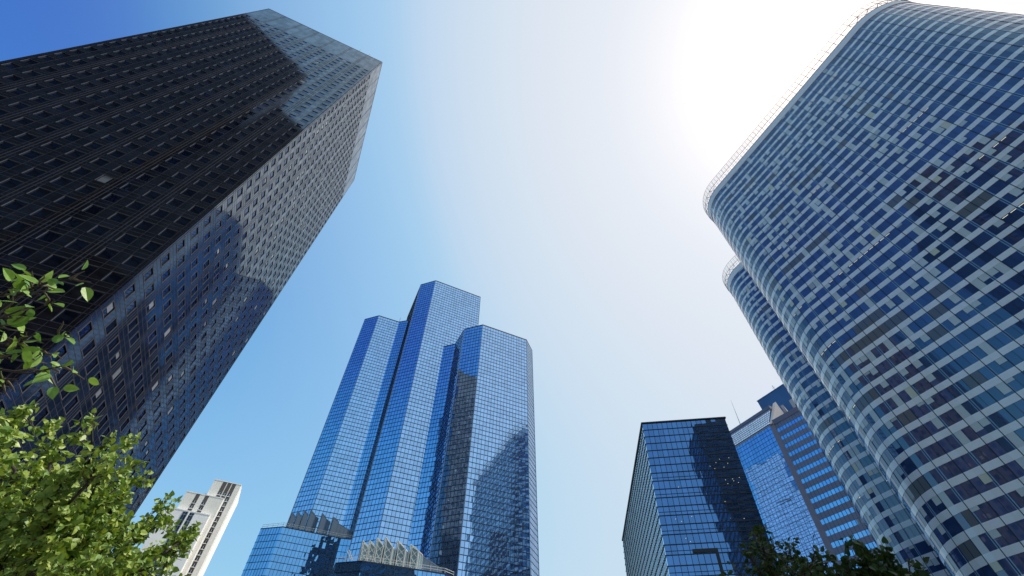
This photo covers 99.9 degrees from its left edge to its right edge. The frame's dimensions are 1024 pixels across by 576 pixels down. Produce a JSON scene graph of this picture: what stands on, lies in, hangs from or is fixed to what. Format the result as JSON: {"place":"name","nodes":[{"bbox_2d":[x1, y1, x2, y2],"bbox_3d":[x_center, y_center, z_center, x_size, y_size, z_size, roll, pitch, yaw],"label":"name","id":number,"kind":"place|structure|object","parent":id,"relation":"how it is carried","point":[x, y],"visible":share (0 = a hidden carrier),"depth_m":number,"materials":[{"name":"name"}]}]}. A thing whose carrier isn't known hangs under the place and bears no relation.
{"place":"outdoors","nodes":[
{"label":"outdoors","id":0,"kind":"place"},
{"bbox_2d":[140,479,241,575],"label":"concrete tower","id":1,"kind":"structure","parent":0,"point":[212,509],"depth_m":241.55,"materials":[{"name":"grey concrete"}]},
{"bbox_2d":[0,0,1023,575],"label":"sky","id":2,"kind":"structure","parent":0,"point":[551,163],"materials":[{"name":"blue"}]},
{"bbox_2d":[757,384,795,422],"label":"blue clad tower","id":3,"kind":"structure","parent":0,"point":[780,395],"depth_m":227.67,"materials":[{"name":"grey glass"}]},
{"label":"plaza ground","id":4,"kind":"structure","parent":0,"visible":0},
{"bbox_2d":[0,260,98,399],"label":"overhanging tree","id":5,"kind":"object","parent":4,"relation":"on","point":[18,320],"visible":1,"depth_m":1.71,"materials":[{"name":"green plant"}]},
{"bbox_2d":[0,400,200,575],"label":"leafy tree","id":6,"kind":"object","parent":4,"relation":"on","point":[46,529],"visible":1,"depth_m":3.34,"materials":[{"name":"green plant"}]},
{"bbox_2d":[0,8,382,556],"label":"granite tower","id":7,"kind":"structure","parent":4,"relation":"on","point":[182,189],"depth_m":71.17,"materials":[{"name":"grey"}]},
{"bbox_2d":[0,399,5,413],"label":"window","id":8,"kind":"structure","parent":7,"relation":"in","point":[2,405],"depth_m":37.94,"materials":[{"name":"blue glass"}]},
{"bbox_2d":[0,109,8,114],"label":"window","id":9,"kind":"structure","parent":7,"relation":"in","point":[1,111],"depth_m":61.68,"materials":[{"name":"black glass"}]},
{"bbox_2d":[0,264,10,272],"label":"window","id":10,"kind":"structure","parent":7,"relation":"in","point":[1,266],"depth_m":45.38,"materials":[{"name":"black glass"}]},
{"bbox_2d":[0,292,11,302],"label":"window","id":11,"kind":"structure","parent":7,"relation":"in","point":[3,299],"depth_m":43.14,"materials":[{"name":"black glass"}]},
{"bbox_2d":[0,124,12,131],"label":"window","id":12,"kind":"structure","parent":7,"relation":"in","point":[3,128],"depth_m":59.58,"materials":[{"name":"black glass"}]},
{"bbox_2d":[0,140,14,148],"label":"window","id":13,"kind":"structure","parent":7,"relation":"in","point":[3,144],"depth_m":57.52,"materials":[{"name":"black glass"}]},
{"bbox_2d":[0,324,16,339],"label":"window","id":14,"kind":"structure","parent":7,"relation":"in","point":[8,332],"depth_m":41.09,"materials":[{"name":"black glass"}]},
{"bbox_2d":[0,159,19,167],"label":"window","id":15,"kind":"structure","parent":7,"relation":"in","point":[7,163],"depth_m":55.44,"materials":[{"name":"black glass"}]},
{"bbox_2d":[0,178,22,187],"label":"window","id":16,"kind":"structure","parent":7,"relation":"in","point":[9,182],"depth_m":53.40,"materials":[{"name":"black glass"}]},
{"bbox_2d":[0,358,23,375],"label":"window","id":17,"kind":"structure","parent":7,"relation":"in","point":[5,363],"depth_m":39.11,"materials":[{"name":"black glass"}]},
{"bbox_2d":[1,199,28,209],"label":"window","id":18,"kind":"structure","parent":7,"relation":"in","point":[14,204],"depth_m":51.46,"materials":[{"name":"black glass"}]},
{"bbox_2d":[3,221,31,232],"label":"window","id":19,"kind":"structure","parent":7,"relation":"in","point":[18,226],"depth_m":49.46,"materials":[{"name":"glass"}]},
{"bbox_2d":[8,246,36,257],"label":"window","id":20,"kind":"structure","parent":7,"relation":"in","point":[23,251],"depth_m":47.53,"materials":[{"name":"glass"}]},
{"bbox_2d":[12,117,33,124],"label":"window","id":21,"kind":"structure","parent":7,"relation":"in","point":[22,120],"depth_m":62.06,"materials":[{"name":"glass"}]},
{"bbox_2d":[11,272,40,284],"bbox_3d":[-51.299,-0.937,45.463,1.410,1.910,0.176,20,-56,-15],"label":"window","id":22,"kind":"structure","parent":7,"relation":"in","point":[36,276],"depth_m":46.05,"materials":[{"name":"black glass"}]},
{"bbox_2d":[14,133,37,140],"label":"window","id":23,"kind":"structure","parent":7,"relation":"in","point":[25,136],"depth_m":60.06,"materials":[{"name":"black glass"}]},
{"bbox_2d":[18,370,37,393],"bbox_3d":[-45.004,8.687,39.990,0.195,1.883,1.426,19,-56,-15],"label":"window","id":24,"kind":"structure","parent":7,"relation":"in","point":[30,377],"depth_m":39.89,"materials":[{"name":"glass"}]},
{"bbox_2d":[18,150,41,158],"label":"window","id":25,"kind":"structure","parent":7,"relation":"in","point":[31,154],"depth_m":58.12,"materials":[{"name":"black glass"}]},
{"bbox_2d":[24,388,43,408],"bbox_3d":[-46.128,10.711,41.476,0.195,1.883,1.426,19,-56,-15],"label":"window","id":26,"kind":"structure","parent":7,"relation":"in","point":[38,394],"depth_m":41.73,"materials":[{"name":"blue glass"}]},
{"bbox_2d":[22,167,45,176],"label":"window","id":27,"kind":"structure","parent":7,"relation":"in","point":[34,172],"depth_m":56.14,"materials":[{"name":"black glass"}]},
{"bbox_2d":[23,300,45,314],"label":"window","id":28,"kind":"structure","parent":7,"relation":"in","point":[35,304],"depth_m":43.91,"materials":[{"name":"black glass"}]},
{"bbox_2d":[24,332,53,346],"bbox_3d":[-45.858,5.074,41.550,1.410,1.910,0.176,20,-56,-15],"label":"window","id":29,"kind":"structure","parent":7,"relation":"in","point":[43,335],"depth_m":41.63,"materials":[{"name":"black glass"}]},
{"bbox_2d":[26,187,51,196],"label":"window","id":30,"kind":"structure","parent":7,"relation":"in","point":[39,192],"depth_m":54.24,"materials":[{"name":"black glass"}]},
{"bbox_2d":[31,405,48,426],"bbox_3d":[-47.334,12.883,43.070,0.195,1.883,1.426,19,-56,-15],"label":"window","id":31,"kind":"structure","parent":7,"relation":"in","point":[44,412],"depth_m":43.26,"materials":[{"name":"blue glass"}]},
{"bbox_2d":[29,208,55,218],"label":"window","id":32,"kind":"structure","parent":7,"relation":"in","point":[43,213],"depth_m":52.21,"materials":[{"name":"black glass"}]},
{"bbox_2d":[37,431,49,439],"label":"window","id":33,"kind":"structure","parent":7,"relation":"in","point":[42,434],"depth_m":44.46,"materials":[{"name":"blue glass"}]},
{"bbox_2d":[35,230,62,241],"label":"window","id":34,"kind":"structure","parent":7,"relation":"in","point":[48,236],"depth_m":50.31,"materials":[{"name":"black glass"}]},
{"bbox_2d":[41,141,62,149],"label":"window","id":35,"kind":"structure","parent":7,"relation":"in","point":[51,145],"depth_m":60.88,"materials":[{"name":"black glass"}]},
{"bbox_2d":[39,254,67,266],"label":"window","id":36,"kind":"structure","parent":7,"relation":"in","point":[53,260],"depth_m":48.32,"materials":[{"name":"black glass"}]},
{"bbox_2d":[45,158,65,166],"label":"window","id":37,"kind":"structure","parent":7,"relation":"in","point":[55,162],"depth_m":58.90,"materials":[{"name":"black glass"}]},
{"bbox_2d":[50,344,67,361],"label":"window","id":38,"kind":"structure","parent":7,"relation":"in","point":[63,350],"depth_m":43.04,"materials":[{"name":"blue glass"}]},
{"bbox_2d":[47,281,73,294],"bbox_3d":[-48.588,0.023,46.287,1.410,1.910,0.176,20,-56,-15],"label":"window","id":39,"kind":"structure","parent":7,"relation":"in","point":[66,286],"depth_m":46.61,"materials":[{"name":"black glass"}]},
{"bbox_2d":[50,176,73,185],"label":"window","id":40,"kind":"structure","parent":7,"relation":"in","point":[61,180],"depth_m":56.99,"materials":[{"name":"black glass"}]},
{"bbox_2d":[54,365,70,382],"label":"window","id":41,"kind":"structure","parent":7,"relation":"in","point":[63,372],"depth_m":44.27,"materials":[{"name":"blue glass"}]},
{"bbox_2d":[50,309,79,323],"bbox_3d":[-45.959,2.997,44.303,1.410,1.910,0.176,20,-56,-15],"label":"window","id":42,"kind":"structure","parent":7,"relation":"in","point":[66,315],"depth_m":44.40,"materials":[{"name":"black glass"}]},
{"bbox_2d":[54,196,77,205],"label":"window","id":43,"kind":"structure","parent":7,"relation":"in","point":[65,200],"depth_m":55.00,"materials":[{"name":"black glass"}]},
{"bbox_2d":[59,379,74,399],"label":"window","id":44,"kind":"structure","parent":7,"relation":"in","point":[63,394],"depth_m":45.78,"materials":[{"name":"blue glass"}]},
{"bbox_2d":[64,394,78,414],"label":"window","id":45,"kind":"structure","parent":7,"relation":"in","point":[74,400],"depth_m":47.43,"materials":[{"name":"blue glass"}]},
{"bbox_2d":[60,216,84,227],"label":"window","id":46,"kind":"structure","parent":7,"relation":"in","point":[72,221],"depth_m":53.06,"materials":[{"name":"black glass"}]},
{"bbox_2d":[67,410,81,429],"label":"window","id":47,"kind":"structure","parent":7,"relation":"in","point":[78,416],"depth_m":49.01,"materials":[{"name":"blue glass"}]},
{"bbox_2d":[65,149,85,157],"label":"window","id":48,"kind":"structure","parent":7,"relation":"in","point":[75,153],"depth_m":61.68,"materials":[{"name":"black glass"}]},
{"bbox_2d":[64,239,89,250],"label":"window","id":49,"kind":"structure","parent":7,"relation":"in","point":[77,244],"depth_m":51.06,"materials":[{"name":"black glass"}]},
{"bbox_2d":[74,426,84,437],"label":"window","id":50,"kind":"structure","parent":7,"relation":"in","point":[80,429],"depth_m":50.67,"materials":[{"name":"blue glass"}]},
{"bbox_2d":[75,438,87,456],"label":"window","id":51,"kind":"structure","parent":7,"relation":"in","point":[79,448],"depth_m":51.89,"materials":[{"name":"blue glass"}]},
{"bbox_2d":[71,167,92,175],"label":"window","id":52,"kind":"structure","parent":7,"relation":"in","point":[82,171],"depth_m":59.76,"materials":[{"name":"black glass"}]},
{"bbox_2d":[71,263,96,275],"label":"window","id":53,"kind":"structure","parent":7,"relation":"in","point":[90,268],"depth_m":49.10,"materials":[{"name":"black glass"}]},
{"bbox_2d":[77,321,92,340],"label":"window","id":54,"kind":"structure","parent":7,"relation":"in","point":[87,328],"depth_m":45.64,"materials":[{"name":"blue glass"}]},
{"bbox_2d":[75,184,97,193],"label":"window","id":55,"kind":"structure","parent":7,"relation":"in","point":[86,189],"depth_m":57.78,"materials":[{"name":"black glass"}]},
{"bbox_2d":[81,338,95,357],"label":"window","id":56,"kind":"structure","parent":7,"relation":"in","point":[91,345],"depth_m":47.16,"materials":[{"name":"blue glass"}]},
{"bbox_2d":[77,289,103,302],"bbox_3d":[-46.059,0.920,47.056,1.410,1.910,0.176,20,-56,-15],"label":"window","id":57,"kind":"structure","parent":7,"relation":"in","point":[96,294],"depth_m":47.25,"materials":[{"name":"black glass"}]},
{"bbox_2d":[84,356,98,374],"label":"window","id":58,"kind":"structure","parent":7,"relation":"in","point":[94,362],"depth_m":48.74,"materials":[{"name":"blue glass"}]},
{"bbox_2d":[82,204,103,213],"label":"window","id":59,"kind":"structure","parent":7,"relation":"in","point":[93,209],"depth_m":55.80,"materials":[{"name":"black glass"}]},
{"bbox_2d":[88,371,100,389],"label":"window","id":60,"kind":"structure","parent":7,"relation":"in","point":[98,376],"depth_m":50.29,"materials":[{"name":"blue glass"}]},
{"bbox_2d":[91,386,103,404],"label":"window","id":61,"kind":"structure","parent":7,"relation":"in","point":[99,393],"depth_m":51.78,"materials":[{"name":"grey glass"}]},
{"bbox_2d":[87,225,110,235],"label":"window","id":62,"kind":"structure","parent":7,"relation":"in","point":[99,230],"depth_m":53.82,"materials":[{"name":"black glass"}]},
{"bbox_2d":[95,175,115,182],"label":"window","id":63,"kind":"structure","parent":7,"relation":"in","point":[104,178],"depth_m":60.47,"materials":[{"name":"grey glass"}]},
{"bbox_2d":[94,247,117,258],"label":"window","id":64,"kind":"structure","parent":7,"relation":"in","point":[107,253],"depth_m":51.89,"materials":[{"name":"black glass"}]},
{"bbox_2d":[102,301,114,319],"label":"window","id":65,"kind":"structure","parent":7,"relation":"in","point":[110,308],"depth_m":48.40,"materials":[{"name":"grey glass"}]},
{"bbox_2d":[104,318,116,335],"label":"window","id":66,"kind":"structure","parent":7,"relation":"in","point":[112,325],"depth_m":49.88,"materials":[{"name":"blue glass"}]},
{"bbox_2d":[102,193,121,201],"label":"window","id":67,"kind":"structure","parent":7,"relation":"in","point":[111,197],"depth_m":58.56,"materials":[{"name":"black glass"}]},
{"bbox_2d":[101,271,124,283],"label":"window","id":68,"kind":"structure","parent":7,"relation":"in","point":[113,277],"depth_m":49.91,"materials":[{"name":"black glass"}]},
{"bbox_2d":[107,335,118,352],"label":"window","id":69,"kind":"structure","parent":7,"relation":"in","point":[115,341],"depth_m":51.49,"materials":[{"name":"blue glass"}]},
{"bbox_2d":[107,212,127,221],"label":"window","id":70,"kind":"structure","parent":7,"relation":"in","point":[118,217],"depth_m":56.59,"materials":[{"name":"black glass"}]},
{"bbox_2d":[115,233,136,243],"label":"window","id":71,"kind":"structure","parent":7,"relation":"in","point":[126,238],"depth_m":54.66,"materials":[{"name":"black glass"}]},
{"bbox_2d":[124,282,134,299],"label":"window","id":72,"kind":"structure","parent":7,"relation":"in","point":[130,290],"depth_m":51.18,"materials":[{"name":"blue glass"}]},
{"bbox_2d":[120,183,139,191],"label":"window","id":73,"kind":"structure","parent":7,"relation":"in","point":[130,187],"depth_m":61.34,"materials":[{"name":"black glass"}]},
{"bbox_2d":[125,299,136,316],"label":"window","id":74,"kind":"structure","parent":7,"relation":"in","point":[133,305],"depth_m":52.66,"materials":[{"name":"blue glass"}]},
{"bbox_2d":[122,255,143,266],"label":"window","id":75,"kind":"structure","parent":7,"relation":"in","point":[133,260],"depth_m":52.66,"materials":[{"name":"black glass"}]},
{"bbox_2d":[125,201,145,209],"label":"window","id":76,"kind":"structure","parent":7,"relation":"in","point":[136,205],"depth_m":59.35,"materials":[{"name":"black glass"}]},
{"bbox_2d":[134,220,153,229],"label":"window","id":77,"kind":"structure","parent":7,"relation":"in","point":[144,225],"depth_m":57.40,"materials":[{"name":"black glass"}]},
{"bbox_2d":[142,190,160,198],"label":"window","id":78,"kind":"structure","parent":7,"relation":"in","point":[151,194],"depth_m":62.10,"materials":[{"name":"black glass"}]},
{"bbox_2d":[142,241,161,251],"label":"window","id":79,"kind":"structure","parent":7,"relation":"in","point":[152,246],"depth_m":55.44,"materials":[{"name":"black glass"}]},
{"bbox_2d":[151,209,169,217],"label":"window","id":80,"kind":"structure","parent":7,"relation":"in","point":[160,213],"depth_m":60.19,"materials":[{"name":"black glass"}]},
{"bbox_2d":[158,228,177,237],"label":"window","id":81,"kind":"structure","parent":7,"relation":"in","point":[167,232],"depth_m":58.20,"materials":[{"name":"black glass"}]},
{"bbox_2d":[174,216,191,224],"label":"window","id":82,"kind":"structure","parent":7,"relation":"in","point":[182,220],"depth_m":60.95,"materials":[{"name":"black glass"}]},
{"bbox_2d":[241,510,352,575],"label":"glass podium","id":83,"kind":"object","parent":4,"relation":"on","point":[296,548],"visible":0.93,"depth_m":122.14,"materials":[{"name":"blue glass"}]},
{"bbox_2d":[311,573,340,575],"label":"glass podium","id":84,"kind":"object","parent":4,"relation":"on","point":[324,574],"visible":1,"depth_m":74.33,"materials":[{"name":"blue glass"}]},
{"bbox_2d":[331,537,453,575],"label":"glass podium","id":85,"kind":"object","parent":4,"relation":"on","point":[379,558],"visible":0.98,"depth_m":94.10,"materials":[{"name":"blue glass"}]},
{"bbox_2d":[286,280,538,575],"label":"blue glass tower","id":86,"kind":"structure","parent":4,"relation":"on","point":[425,446],"depth_m":153.68,"materials":[{"name":"glass"}]},
{"bbox_2d":[622,417,776,575],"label":"black glass block","id":87,"kind":"structure","parent":4,"relation":"on","point":[692,509],"depth_m":86.58,"materials":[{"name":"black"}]},
{"bbox_2d":[718,523,837,575],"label":"shaded tree","id":88,"kind":"object","parent":4,"relation":"on","point":[815,567],"visible":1,"depth_m":4.96,"materials":[{"name":"green plant"}]},
{"bbox_2d":[730,402,882,574],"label":"mirror glass tower","id":89,"kind":"structure","parent":4,"relation":"on","point":[786,465],"depth_m":162.67,"materials":[{"name":"blue glass"}]},
{"bbox_2d":[722,256,950,575],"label":"slab tower","id":90,"kind":"structure","parent":4,"relation":"on","point":[880,508],"depth_m":122.56,"materials":[{"name":"blue glass"}]},
{"bbox_2d":[703,0,1023,575],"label":"slab tower","id":91,"kind":"structure","parent":4,"relation":"on","point":[865,208],"depth_m":92.18,"materials":[{"name":"blue glass"}]},
{"bbox_2d":[824,535,930,575],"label":"shaded tree","id":92,"kind":"object","parent":4,"relation":"on","point":[869,563],"visible":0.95,"depth_m":4.78,"materials":[{"name":"green plant"}]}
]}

